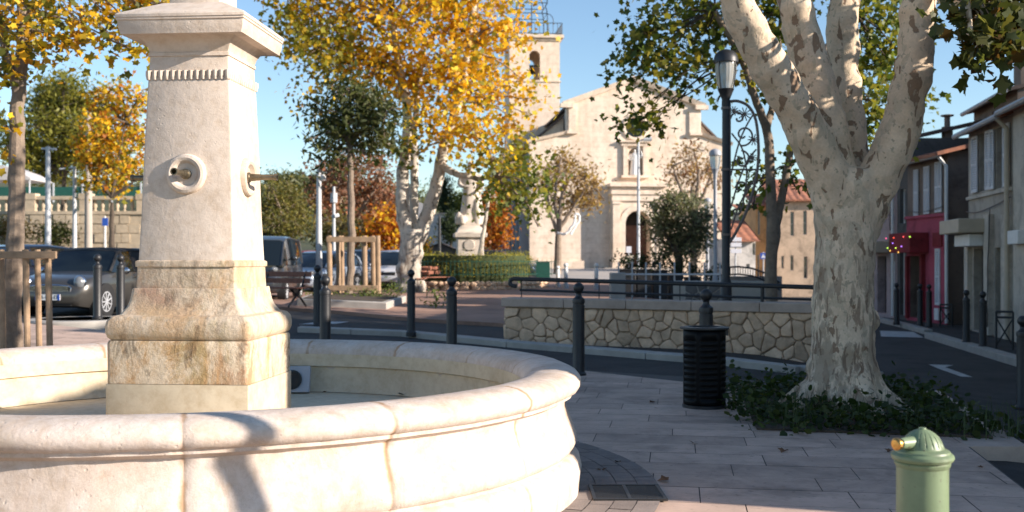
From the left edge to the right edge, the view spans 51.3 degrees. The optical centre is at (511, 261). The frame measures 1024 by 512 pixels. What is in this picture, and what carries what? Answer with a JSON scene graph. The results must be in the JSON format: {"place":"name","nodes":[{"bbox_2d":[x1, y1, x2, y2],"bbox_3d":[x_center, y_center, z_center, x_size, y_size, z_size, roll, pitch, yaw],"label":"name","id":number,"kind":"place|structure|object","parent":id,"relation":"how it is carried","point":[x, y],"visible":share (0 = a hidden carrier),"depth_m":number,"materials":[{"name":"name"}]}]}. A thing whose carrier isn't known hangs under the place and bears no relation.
{"place":"outdoors","nodes":[
{"label":"outdoors","id":0,"kind":"place"},
{"bbox_2d":[0,177,490,250],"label":"hills","id":1,"kind":"structure","parent":0,"point":[306,246],"depth_m":240.29,"materials":[{"name":"green plant"}]},
{"bbox_2d":[130,166,736,248],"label":"woods","id":2,"kind":"object","parent":1,"relation":"on","point":[423,197],"depth_m":265.57,"materials":[{"name":"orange plant"}]},
{"bbox_2d":[263,230,303,235],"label":"terrace ground","id":3,"kind":"structure","parent":0,"point":[264,233],"depth_m":101.17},
{"bbox_2d":[0,165,51,192],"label":"canopy tent","id":4,"kind":"object","parent":3,"relation":"on","point":[30,177],"visible":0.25,"depth_m":65.19,"materials":[{"name":"fabric"}]},
{"bbox_2d":[0,183,142,201],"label":"green fence","id":5,"kind":"object","parent":3,"relation":"on","point":[58,191],"visible":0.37,"depth_m":71.97,"materials":[{"name":"metal"}]},
{"bbox_2d":[271,282,668,326],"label":"square paving","id":6,"kind":"structure","parent":0,"point":[480,307],"depth_m":28.09,"materials":[{"name":"grey stone"}]},
{"bbox_2d":[265,270,311,307],"bbox_3d":[-5.689,0.667,26.016,1.700,0.888,0.623,0,0,35],"label":"bench","id":7,"kind":"object","parent":6,"relation":"on","point":[268,273],"visible":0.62,"depth_m":25.95,"materials":[{"name":"brown wood"}]},
{"bbox_2d":[422,248,537,283],"bbox_3d":[-1.615,0.145,40.952,5.269,1.369,4.580,0,0,0],"label":"hedge","id":8,"kind":"object","parent":6,"relation":"on","point":[490,267],"visible":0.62,"depth_m":39.26,"materials":[{"name":"green plant"}]},
{"bbox_2d":[609,250,641,296],"bbox_3d":[3.597,0.350,33.509,1.099,1.558,1.131,0,0,24],"label":"planter box","id":9,"kind":"object","parent":6,"relation":"on","point":[627,263],"visible":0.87,"depth_m":33.20,"materials":[{"name":"black metal"}]},
{"bbox_2d":[631,249,656,297],"bbox_3d":[4.024,0.371,33.517,1.111,1.518,1.120,0,0,40],"label":"planter box","id":10,"kind":"object","parent":6,"relation":"on","point":[640,288],"visible":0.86,"depth_m":33.20,"materials":[{"name":"black metal"}]},
{"bbox_2d":[642,246,671,298],"bbox_3d":[4.592,0.345,33.446,1.118,1.645,1.190,0,0,0],"label":"planter box","id":11,"kind":"object","parent":6,"relation":"on","point":[654,288],"visible":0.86,"depth_m":33.20,"materials":[{"name":"black metal"}]},
{"bbox_2d":[618,262,720,298],"bbox_3d":[4.402,0.767,30.250,3.594,1.477,0.054,0,0,45],"label":"railing","id":12,"kind":"object","parent":6,"relation":"on","point":[674,274],"visible":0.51,"depth_m":30.41,"materials":[{"name":"grey metal"}]},
{"bbox_2d":[663,246,697,299],"bbox_3d":[5.141,0.391,33.565,1.195,1.724,1.211,0,0,-41],"label":"planter box","id":13,"kind":"object","parent":6,"relation":"on","point":[671,278],"visible":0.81,"depth_m":33.29,"materials":[{"name":"black metal"}]},
{"bbox_2d":[0,0,1013,217],"label":"sky","id":14,"kind":"structure","parent":0,"point":[584,45],"materials":[{"name":"blue"}]},
{"bbox_2d":[22,323,1023,511],"bbox_3d":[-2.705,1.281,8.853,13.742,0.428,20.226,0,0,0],"label":"paving","id":15,"kind":"structure","parent":0,"point":[710,468],"depth_m":8.13,"materials":[{"name":"stone"}]},
{"bbox_2d":[0,0,581,511],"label":"fountain","id":16,"kind":"object","parent":15,"relation":"on","point":[174,394],"visible":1,"depth_m":6.74,"materials":[{"name":"stone"}]},
{"bbox_2d":[290,366,310,392],"bbox_3d":[-1.900,1.025,9.282,0.300,0.232,0.196,0,0,0],"label":"floodlight","id":17,"kind":"object","parent":16,"relation":"on","point":[300,379],"visible":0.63,"depth_m":9.22,"materials":[{"name":"grey metal"}]},
{"bbox_2d":[320,275,330,338],"bbox_3d":[-2.625,0.821,15.000,0.196,1.244,0.196,0,0,0],"label":"bollard","id":18,"kind":"object","parent":15,"relation":"on","point":[325,311],"visible":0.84,"depth_m":14.94,"materials":[{"name":"black metal"}]},
{"bbox_2d":[446,276,456,344],"bbox_3d":[-0.870,0.840,15.400,0.196,1.244,0.196,0,0,0],"label":"bollard","id":19,"kind":"object","parent":15,"relation":"on","point":[451,315],"visible":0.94,"depth_m":15.34,"materials":[{"name":"black metal"}]},
{"bbox_2d":[572,283,585,375],"bbox_3d":[0.856,0.894,13.701,0.196,1.244,0.196,0,0,0],"label":"bollard","id":20,"kind":"object","parent":15,"relation":"on","point":[578,301],"visible":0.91,"depth_m":13.64,"materials":[{"name":"black metal"}]},
{"bbox_2d":[561,441,659,511],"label":"ring cobbles","id":21,"kind":"object","parent":15,"relation":"on","point":[622,475],"visible":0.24,"depth_m":7.29,"materials":[{"name":"grey stone"}]},
{"bbox_2d":[588,484,667,500],"bbox_3d":[0.735,1.479,6.830,0.462,0.016,0.442,0,0,0],"label":"drain grate","id":22,"kind":"object","parent":21,"relation":"on","point":[627,492],"visible":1,"depth_m":6.81,"materials":[{"name":"black metal"}]},
{"bbox_2d":[680,325,728,409],"bbox_3d":[1.975,1.081,10.950,0.500,0.826,0.500,0,0,0],"label":"litter bin","id":23,"kind":"object","parent":15,"relation":"on","point":[704,367],"visible":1,"depth_m":10.76,"materials":[{"name":"black metal"}]},
{"bbox_2d":[699,289,712,325],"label":"bollard","id":24,"kind":"object","parent":15,"relation":"on","point":[706,312],"visible":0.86,"depth_m":11.84,"materials":[{"name":"black metal"}]},
{"bbox_2d":[891,427,954,511],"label":"water post","id":25,"kind":"object","parent":15,"relation":"on","point":[923,458],"visible":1,"depth_m":3.85,"materials":[{"name":"green metal"}]},
{"bbox_2d":[22,275,1023,487],"bbox_3d":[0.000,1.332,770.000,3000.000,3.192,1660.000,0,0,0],"label":"ground","id":26,"kind":"structure","parent":0,"point":[995,380],"depth_m":18.98,"materials":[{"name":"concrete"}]},
{"bbox_2d":[0,212,40,244],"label":"bush","id":27,"kind":"object","parent":26,"relation":"on","point":[3,223],"visible":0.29,"depth_m":58.31,"materials":[{"name":"green plant"}]},
{"bbox_2d":[0,250,56,348],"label":"tree guard","id":28,"kind":"object","parent":26,"relation":"on","point":[37,256],"visible":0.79,"depth_m":14.47,"materials":[{"name":"brown wood"}]},
{"bbox_2d":[0,244,71,275],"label":"parked car","id":29,"kind":"object","parent":26,"relation":"on","point":[33,247],"visible":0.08,"depth_m":27.51,"materials":[{"name":"blue paint"}]},
{"bbox_2d":[41,146,56,244],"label":"street light","id":30,"kind":"object","parent":26,"relation":"on","point":[47,202],"visible":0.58,"depth_m":44.91,"materials":[{"name":"silver metal"}]},
{"bbox_2d":[27,217,84,246],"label":"bush","id":31,"kind":"object","parent":26,"relation":"on","point":[57,233],"visible":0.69,"depth_m":58.28,"materials":[{"name":"green plant"}]},
{"bbox_2d":[0,62,120,210],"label":"pine tree","id":32,"kind":"object","parent":26,"relation":"on","point":[53,106],"visible":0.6,"depth_m":76.56,"materials":[{"name":"green plant"}]},
{"bbox_2d":[23,316,110,329],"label":"island kerb","id":33,"kind":"structure","parent":26,"relation":"on","point":[95,324],"depth_m":18.76,"materials":[{"name":"concrete"}]},
{"bbox_2d":[42,317,109,320],"bbox_3d":[-7.900,1.062,19.600,1.450,0.001,1.450,0,0,0],"label":"island brick","id":34,"kind":"object","parent":33,"relation":"on","point":[75,319],"visible":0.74,"depth_m":19.48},
{"bbox_2d":[92,254,102,318],"bbox_3d":[-7.654,0.488,19.700,0.196,1.244,0.196,0,0,0],"label":"bollard","id":35,"kind":"object","parent":34,"relation":"on","point":[97,289],"visible":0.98,"depth_m":19.64,"materials":[{"name":"black metal"}]},
{"bbox_2d":[116,254,124,314],"bbox_3d":[-7.377,0.491,20.100,0.196,1.244,0.196,0,0,0],"label":"bollard","id":36,"kind":"object","parent":34,"relation":"on","point":[120,287],"visible":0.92,"depth_m":20.04,"materials":[{"name":"black metal"}]},
{"bbox_2d":[59,167,76,247],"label":"street light","id":37,"kind":"object","parent":26,"relation":"on","point":[74,231],"visible":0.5,"depth_m":54.92,"materials":[{"name":"silver metal"}]},
{"bbox_2d":[0,193,142,247],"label":"terrace wall","id":38,"kind":"structure","parent":26,"relation":"on","point":[127,227],"depth_m":59.98,"materials":[{"name":"stone"}]},
{"bbox_2d":[21,247,138,315],"bbox_3d":[-8.905,0.421,22.785,2.070,1.450,3.700,0,0,7],"label":"parked car","id":39,"kind":"object","parent":26,"relation":"on","point":[72,277],"visible":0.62,"depth_m":21.76,"materials":[{"name":"silver paint"}]},
{"bbox_2d":[0,0,169,347],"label":"plane tree","id":40,"kind":"object","parent":26,"relation":"on","point":[14,68],"visible":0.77,"depth_m":14.89,"materials":[{"name":"yellow plant"}]},
{"bbox_2d":[84,111,92,247],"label":"utility pole","id":41,"kind":"object","parent":26,"relation":"on","point":[88,234],"visible":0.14,"depth_m":57.84,"materials":[{"name":"white metal"}]},
{"bbox_2d":[64,68,147,247],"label":"plane tree","id":42,"kind":"object","parent":26,"relation":"on","point":[122,167],"visible":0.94,"depth_m":53.86,"materials":[{"name":"yellow plant"}]},
{"bbox_2d":[263,236,302,299],"bbox_3d":[-7.255,0.202,31.017,2.200,1.900,4.341,0,0,-3],"label":"parked van","id":43,"kind":"object","parent":26,"relation":"on","point":[282,253],"visible":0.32,"depth_m":30.17,"materials":[{"name":"paint"}]},
{"bbox_2d":[260,170,315,241],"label":"tree","id":44,"kind":"object","parent":26,"relation":"on","point":[283,200],"visible":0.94,"depth_m":61.28,"materials":[{"name":"green plant"}]},
{"bbox_2d":[264,159,311,221],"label":"pine tree","id":45,"kind":"object","parent":26,"relation":"on","point":[300,181],"visible":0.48,"depth_m":198.75,"materials":[{"name":"green plant"}]},
{"bbox_2d":[312,265,321,326],"bbox_3d":[-3.760,0.687,20.600,0.196,1.244,0.196,0,0,0],"label":"bollard","id":46,"kind":"object","parent":26,"relation":"on","point":[317,276],"visible":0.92,"depth_m":20.53,"materials":[{"name":"black metal"}]},
{"bbox_2d":[316,169,325,288],"bbox_3d":[-5.559,-0.697,31.000,0.314,3.938,0.209,0,0,0],"label":"camera mast","id":47,"kind":"object","parent":26,"relation":"on","point":[319,224],"visible":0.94,"depth_m":30.93,"materials":[{"name":"white metal"}]},
{"bbox_2d":[301,251,361,288],"bbox_3d":[-6.840,0.380,37.999,2.120,1.530,4.011,0,0,18],"label":"parked car","id":48,"kind":"object","parent":26,"relation":"on","point":[309,261],"visible":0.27,"depth_m":37.46,"materials":[{"name":"grey paint"}]},
{"bbox_2d":[300,205,371,250],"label":"tree","id":49,"kind":"object","parent":26,"relation":"on","point":[340,228],"visible":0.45,"depth_m":58.48,"materials":[{"name":"brown plant"}]},
{"bbox_2d":[300,148,396,249],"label":"tree","id":50,"kind":"object","parent":26,"relation":"on","point":[370,193],"visible":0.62,"depth_m":65.47,"materials":[{"name":"brown plant"}]},
{"bbox_2d":[297,286,405,308],"bbox_3d":[-4.394,0.926,29.346,2.858,0.716,6.008,0,0,0],"label":"planter bed","id":51,"kind":"object","parent":26,"relation":"on","point":[369,300],"visible":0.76,"depth_m":27.14,"materials":[{"name":"stone"}]},
{"bbox_2d":[326,236,380,294],"bbox_3d":[-4.443,0.232,30.418,1.440,1.963,1.646,0,0,0],"label":"tree guard","id":52,"kind":"object","parent":26,"relation":"on","point":[340,286],"visible":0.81,"depth_m":29.73,"materials":[{"name":"brown wood"}]},
{"bbox_2d":[289,58,418,293],"bbox_3d":[-4.486,-2.269,30.396,4.166,6.968,3.289,0,0,20],"label":"young tree","id":53,"kind":"object","parent":26,"relation":"on","point":[367,119],"visible":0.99,"depth_m":30.03,"materials":[{"name":"green plant"}]},
{"bbox_2d":[355,199,399,250],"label":"tree","id":54,"kind":"object","parent":26,"relation":"on","point":[378,223],"visible":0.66,"depth_m":54.27,"materials":[{"name":"orange plant"}]},
{"bbox_2d":[367,250,398,285],"bbox_3d":[-4.469,0.327,40.999,2.130,1.550,4.011,0,0,7],"label":"parked car","id":55,"kind":"object","parent":26,"relation":"on","point":[389,260],"visible":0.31,"depth_m":39.69,"materials":[{"name":"white paint"}]},
{"bbox_2d":[359,277,446,308],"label":"weeds","id":56,"kind":"object","parent":26,"relation":"on","point":[436,298],"visible":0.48,"depth_m":32.29,"materials":[{"name":"green plant"}]},
{"bbox_2d":[406,269,415,336],"bbox_3d":[-1.871,0.772,19.800,0.196,1.244,0.196,0,0,0],"label":"bollard","id":57,"kind":"object","parent":26,"relation":"on","point":[411,332],"visible":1,"depth_m":19.74,"materials":[{"name":"black metal"}]},
{"bbox_2d":[368,213,456,249],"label":"garden wall","id":58,"kind":"structure","parent":26,"relation":"on","point":[432,228],"depth_m":92.17,"materials":[{"name":"stone"}]},
{"bbox_2d":[254,0,572,291],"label":"plane tree","id":59,"kind":"object","parent":26,"relation":"on","point":[463,71],"visible":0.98,"depth_m":35.98,"materials":[{"name":"yellow plant"}]},
{"bbox_2d":[428,173,458,212],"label":"cypress","id":60,"kind":"object","parent":26,"relation":"on","point":[445,194],"visible":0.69,"depth_m":94.69,"materials":[{"name":"green plant"}]},
{"bbox_2d":[431,208,459,248],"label":"cypress","id":61,"kind":"object","parent":26,"relation":"on","point":[450,227],"visible":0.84,"depth_m":79.66,"materials":[{"name":"green plant"}]},
{"bbox_2d":[453,161,486,286],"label":"monument","id":62,"kind":"object","parent":26,"relation":"on","point":[467,235],"visible":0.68,"depth_m":41.62,"materials":[{"name":"stone"}]},
{"bbox_2d":[392,281,548,289],"bbox_3d":[-1.600,0.886,39.733,6.080,0.429,2.879,0,0,0],"label":"rock edging","id":63,"kind":"object","parent":26,"relation":"on","point":[479,285],"visible":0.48,"depth_m":38.53,"materials":[{"name":"stone"}]},
{"bbox_2d":[421,260,555,276],"bbox_3d":[-1.253,0.250,39.962,5.936,0.620,2.549,0,0,0],"label":"picket fence","id":64,"kind":"object","parent":26,"relation":"on","point":[480,261],"visible":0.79,"depth_m":38.94,"materials":[{"name":"green metal"}]},
{"bbox_2d":[466,169,512,255],"bbox_3d":[-0.758,-1.252,40.043,2.006,4.733,3.110,0,0,0],"label":"sapling","id":65,"kind":"object","parent":26,"relation":"on","point":[481,244],"visible":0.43,"depth_m":39.94,"materials":[{"name":"green plant"}]},
{"bbox_2d":[480,185,520,249],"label":"tree","id":66,"kind":"object","parent":26,"relation":"on","point":[494,240],"visible":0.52,"depth_m":60.43,"materials":[{"name":"orange plant"}]},
{"bbox_2d":[526,144,616,273],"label":"bare tree","id":67,"kind":"object","parent":26,"relation":"on","point":[579,193],"visible":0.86,"depth_m":63.29,"materials":[{"name":"brown plant"}]},
{"bbox_2d":[297,326,882,374],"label":"kerb","id":68,"kind":"structure","parent":26,"relation":"on","point":[665,356],"depth_m":17.48,"materials":[{"name":"concrete"}]},
{"bbox_2d":[496,0,732,280],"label":"church","id":69,"kind":"structure","parent":26,"relation":"on","point":[587,244],"depth_m":88.84,"materials":[{"name":"stone"}]},
{"bbox_2d":[626,212,645,267],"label":"door","id":70,"kind":"structure","parent":69,"relation":"in","point":[631,221],"depth_m":89.60,"materials":[{"name":"brown wood"}]},
{"bbox_2d":[609,273,625,298],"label":"concrete block","id":71,"kind":"structure","parent":26,"relation":"on","point":[618,287],"depth_m":30.25,"materials":[{"name":"concrete"}]},
{"bbox_2d":[501,297,811,361],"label":"stone wall","id":72,"kind":"structure","parent":26,"relation":"on","point":[780,330],"depth_m":17.96,"materials":[{"name":"beige stone"}]},
{"bbox_2d":[508,277,812,301],"bbox_3d":[2.541,0.478,18.182,5.649,0.403,0.072,0,0,22],"label":"handrail","id":73,"kind":"object","parent":72,"relation":"on","point":[761,286],"visible":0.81,"depth_m":18.13,"materials":[{"name":"black metal"}]},
{"bbox_2d":[637,175,721,272],"bbox_3d":[5.897,-0.747,35.972,3.264,4.225,3.377,0,0,0],"label":"olive tree","id":74,"kind":"object","parent":26,"relation":"on","point":[691,239],"visible":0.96,"depth_m":35.76,"materials":[{"name":"green plant"}]},
{"bbox_2d":[651,129,737,276],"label":"bare tree","id":75,"kind":"object","parent":26,"relation":"on","point":[696,165],"visible":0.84,"depth_m":71.95,"materials":[{"name":"brown plant"}]},
{"bbox_2d":[709,149,721,280],"bbox_3d":[5.715,-0.789,30.000,0.353,4.751,0.353,0,0,0],"label":"street lamp","id":76,"kind":"object","parent":26,"relation":"on","point":[715,156],"visible":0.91,"depth_m":29.95,"materials":[{"name":"grey metal"}]},
{"bbox_2d":[673,281,763,300],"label":"terrace wall","id":77,"kind":"structure","parent":26,"relation":"on","point":[738,291],"depth_m":22.25,"materials":[{"name":"stone"}]},
{"bbox_2d":[713,49,737,300],"bbox_3d":[3.729,-1.101,18.600,0.430,5.182,0.430,0,0,0],"label":"street lamp","id":78,"kind":"object","parent":26,"relation":"on","point":[725,61],"visible":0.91,"depth_m":18.53,"materials":[{"name":"black metal"}]},
{"bbox_2d":[721,99,759,242],"bbox_3d":[3.983,-1.566,18.600,0.677,2.508,0.170,0,0,0],"label":"street ornament","id":79,"kind":"object","parent":78,"relation":"attached to","point":[751,157],"visible":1,"depth_m":18.57,"materials":[{"name":"metal"}]},
{"bbox_2d":[709,220,759,277],"bbox_3d":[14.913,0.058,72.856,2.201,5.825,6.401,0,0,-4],"label":"house","id":80,"kind":"structure","parent":26,"relation":"on","point":[745,257],"depth_m":70.11,"materials":[{"name":"white paint"}]},
{"bbox_2d":[717,266,781,299],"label":"stair railing","id":81,"kind":"object","parent":26,"relation":"on","point":[746,277],"visible":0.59,"depth_m":40.20,"materials":[{"name":"black metal"}]},
{"bbox_2d":[739,194,766,275],"bbox_3d":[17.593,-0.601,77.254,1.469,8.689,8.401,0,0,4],"label":"house","id":82,"kind":"structure","parent":26,"relation":"on","point":[755,221],"depth_m":73.50,"materials":[{"name":"beige paint"}]},
{"bbox_2d":[589,0,951,301],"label":"plane tree","id":83,"kind":"object","parent":26,"relation":"on","point":[670,62],"visible":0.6,"depth_m":20.45,"materials":[{"name":"green plant"}]},
{"bbox_2d":[760,179,814,296],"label":"house","id":84,"kind":"structure","parent":26,"relation":"on","point":[795,258],"depth_m":71.89,"materials":[{"name":"beige paint"}]},
{"bbox_2d":[744,381,1021,439],"bbox_3d":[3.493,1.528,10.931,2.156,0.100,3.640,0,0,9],"label":"planting bed","id":85,"kind":"object","parent":26,"relation":"on","point":[779,427],"visible":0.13,"depth_m":9.43,"materials":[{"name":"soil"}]},
{"bbox_2d":[716,358,1023,441],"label":"ground cover","id":86,"kind":"object","parent":85,"relation":"on","point":[745,392],"visible":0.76,"depth_m":9.80,"materials":[{"name":"green plant"}]},
{"bbox_2d":[720,0,1023,415],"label":"plane tree","id":87,"kind":"object","parent":85,"relation":"on","point":[808,84],"visible":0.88,"depth_m":10.46,"materials":[{"name":"beige plant"}]},
{"bbox_2d":[880,317,932,333],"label":"kerb","id":88,"kind":"structure","parent":26,"relation":"on","point":[914,328],"depth_m":30.66,"materials":[{"name":"concrete"}]},
{"bbox_2d":[874,137,968,317],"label":"terraced house","id":89,"kind":"structure","parent":26,"relation":"on","point":[885,276],"depth_m":35.30,"materials":[{"name":"white paint"}]},
{"bbox_2d":[885,114,968,324],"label":"terraced house","id":90,"kind":"structure","parent":26,"relation":"on","point":[938,186],"depth_m":31.48,"materials":[{"name":"red paint"}]},
{"bbox_2d":[913,169,918,215],"bbox_3d":[12.550,-2.113,32.883,0.246,1.430,0.318,0,0,0],"label":"window","id":91,"kind":"structure","parent":90,"relation":"in","point":[915,172],"depth_m":32.86,"materials":[{"name":"grey wood"}]},
{"bbox_2d":[923,166,929,213],"bbox_3d":[12.577,-2.143,32.111,0.248,1.429,0.381,0,0,0],"label":"window","id":92,"kind":"structure","parent":90,"relation":"in","point":[926,170],"depth_m":32.07,"materials":[{"name":"grey wood"}]},
{"bbox_2d":[934,161,941,212],"bbox_3d":[12.606,-2.183,31.302,0.250,1.487,0.436,0,0,0],"label":"window","id":93,"kind":"structure","parent":90,"relation":"in","point":[937,170],"depth_m":31.25,"materials":[{"name":"grey wood"}]},
{"bbox_2d":[935,248,940,304],"bbox_3d":[12.577,0.454,31.304,0.226,1.659,0.330,0,0,0],"label":"window","id":94,"kind":"structure","parent":90,"relation":"in","point":[937,251],"depth_m":31.19,"materials":[{"name":"white paint"}]},
{"bbox_2d":[897,120,980,319],"bbox_3d":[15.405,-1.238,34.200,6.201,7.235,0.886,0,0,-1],"label":"terraced house","id":95,"kind":"structure","parent":26,"relation":"on","point":[927,145],"depth_m":33.83,"materials":[{"name":"white paint"}]},
{"bbox_2d":[925,332,1015,365],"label":"kerb","id":96,"kind":"structure","parent":26,"relation":"on","point":[998,355],"depth_m":22.71,"materials":[{"name":"concrete"}]},
{"bbox_2d":[927,390,1023,462],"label":"planting border","id":97,"kind":"object","parent":26,"relation":"on","point":[1002,448],"visible":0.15,"depth_m":8.62,"materials":[{"name":"stone"}]},
{"bbox_2d":[939,111,1012,340],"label":"terraced house","id":98,"kind":"structure","parent":26,"relation":"on","point":[980,234],"depth_m":25.96,"materials":[{"name":"grey paint"}]},
{"bbox_2d":[971,129,990,192],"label":"shutters","id":99,"kind":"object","parent":98,"relation":"in","point":[973,164],"depth_m":27.33,"materials":[{"name":"grey wood"}]},
{"bbox_2d":[988,122,1009,189],"bbox_3d":[11.640,-2.475,25.393,0.459,1.447,1.737,0,0,0],"label":"window","id":100,"kind":"structure","parent":98,"relation":"in","point":[1008,124],"depth_m":25.81,"materials":[{"name":"grey wood"}]},
{"bbox_2d":[960,66,1023,120],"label":"terraced house","id":101,"kind":"structure","parent":26,"relation":"on","point":[983,109],"depth_m":31.31,"materials":[{"name":"white paint"}]},
{"bbox_2d":[994,97,1023,341],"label":"terraced house","id":102,"kind":"structure","parent":26,"relation":"on","point":[1015,237],"depth_m":23.88,"materials":[{"name":"white paint"}]},
{"bbox_2d":[1015,316,1023,410],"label":"bollard","id":103,"kind":"object","parent":26,"relation":"on","point":[1020,367],"visible":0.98,"depth_m":13.56,"materials":[{"name":"black metal"}]},
{"bbox_2d":[531,269,617,278],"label":"church forecourt","id":104,"kind":"structure","parent":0,"point":[586,273],"depth_m":64.63,"materials":[{"name":"beige stone"}]},
{"bbox_2d":[637,137,651,268],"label":"street light","id":105,"kind":"object","parent":104,"relation":"on","point":[644,139],"visible":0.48,"depth_m":69.92,"materials":[{"name":"white metal"}]},
{"bbox_2d":[882,317,1015,353],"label":"pavement","id":106,"kind":"structure","parent":0,"point":[955,331],"depth_m":26.68,"materials":[{"name":"concrete"}]},
{"bbox_2d":[962,290,970,341],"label":"bollard","id":107,"kind":"object","parent":106,"relation":"on","point":[966,318],"visible":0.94,"depth_m":23.86,"materials":[{"name":"black metal"}]},
{"bbox_2d":[978,291,987,346],"bbox_3d":[10.037,1.258,22.733,0.196,1.244,0.196,0,0,0],"label":"bollard","id":108,"kind":"object","parent":106,"relation":"on","point":[982,322],"visible":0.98,"depth_m":22.68,"materials":[{"name":"black metal"}]},
{"bbox_2d":[995,310,1013,349],"bbox_3d":[10.198,1.424,22.082,0.369,0.811,0.048,0,0,38],"label":"barrier","id":109,"kind":"object","parent":106,"relation":"on","point":[1004,317],"visible":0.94,"depth_m":22.07,"materials":[{"name":"black metal"}]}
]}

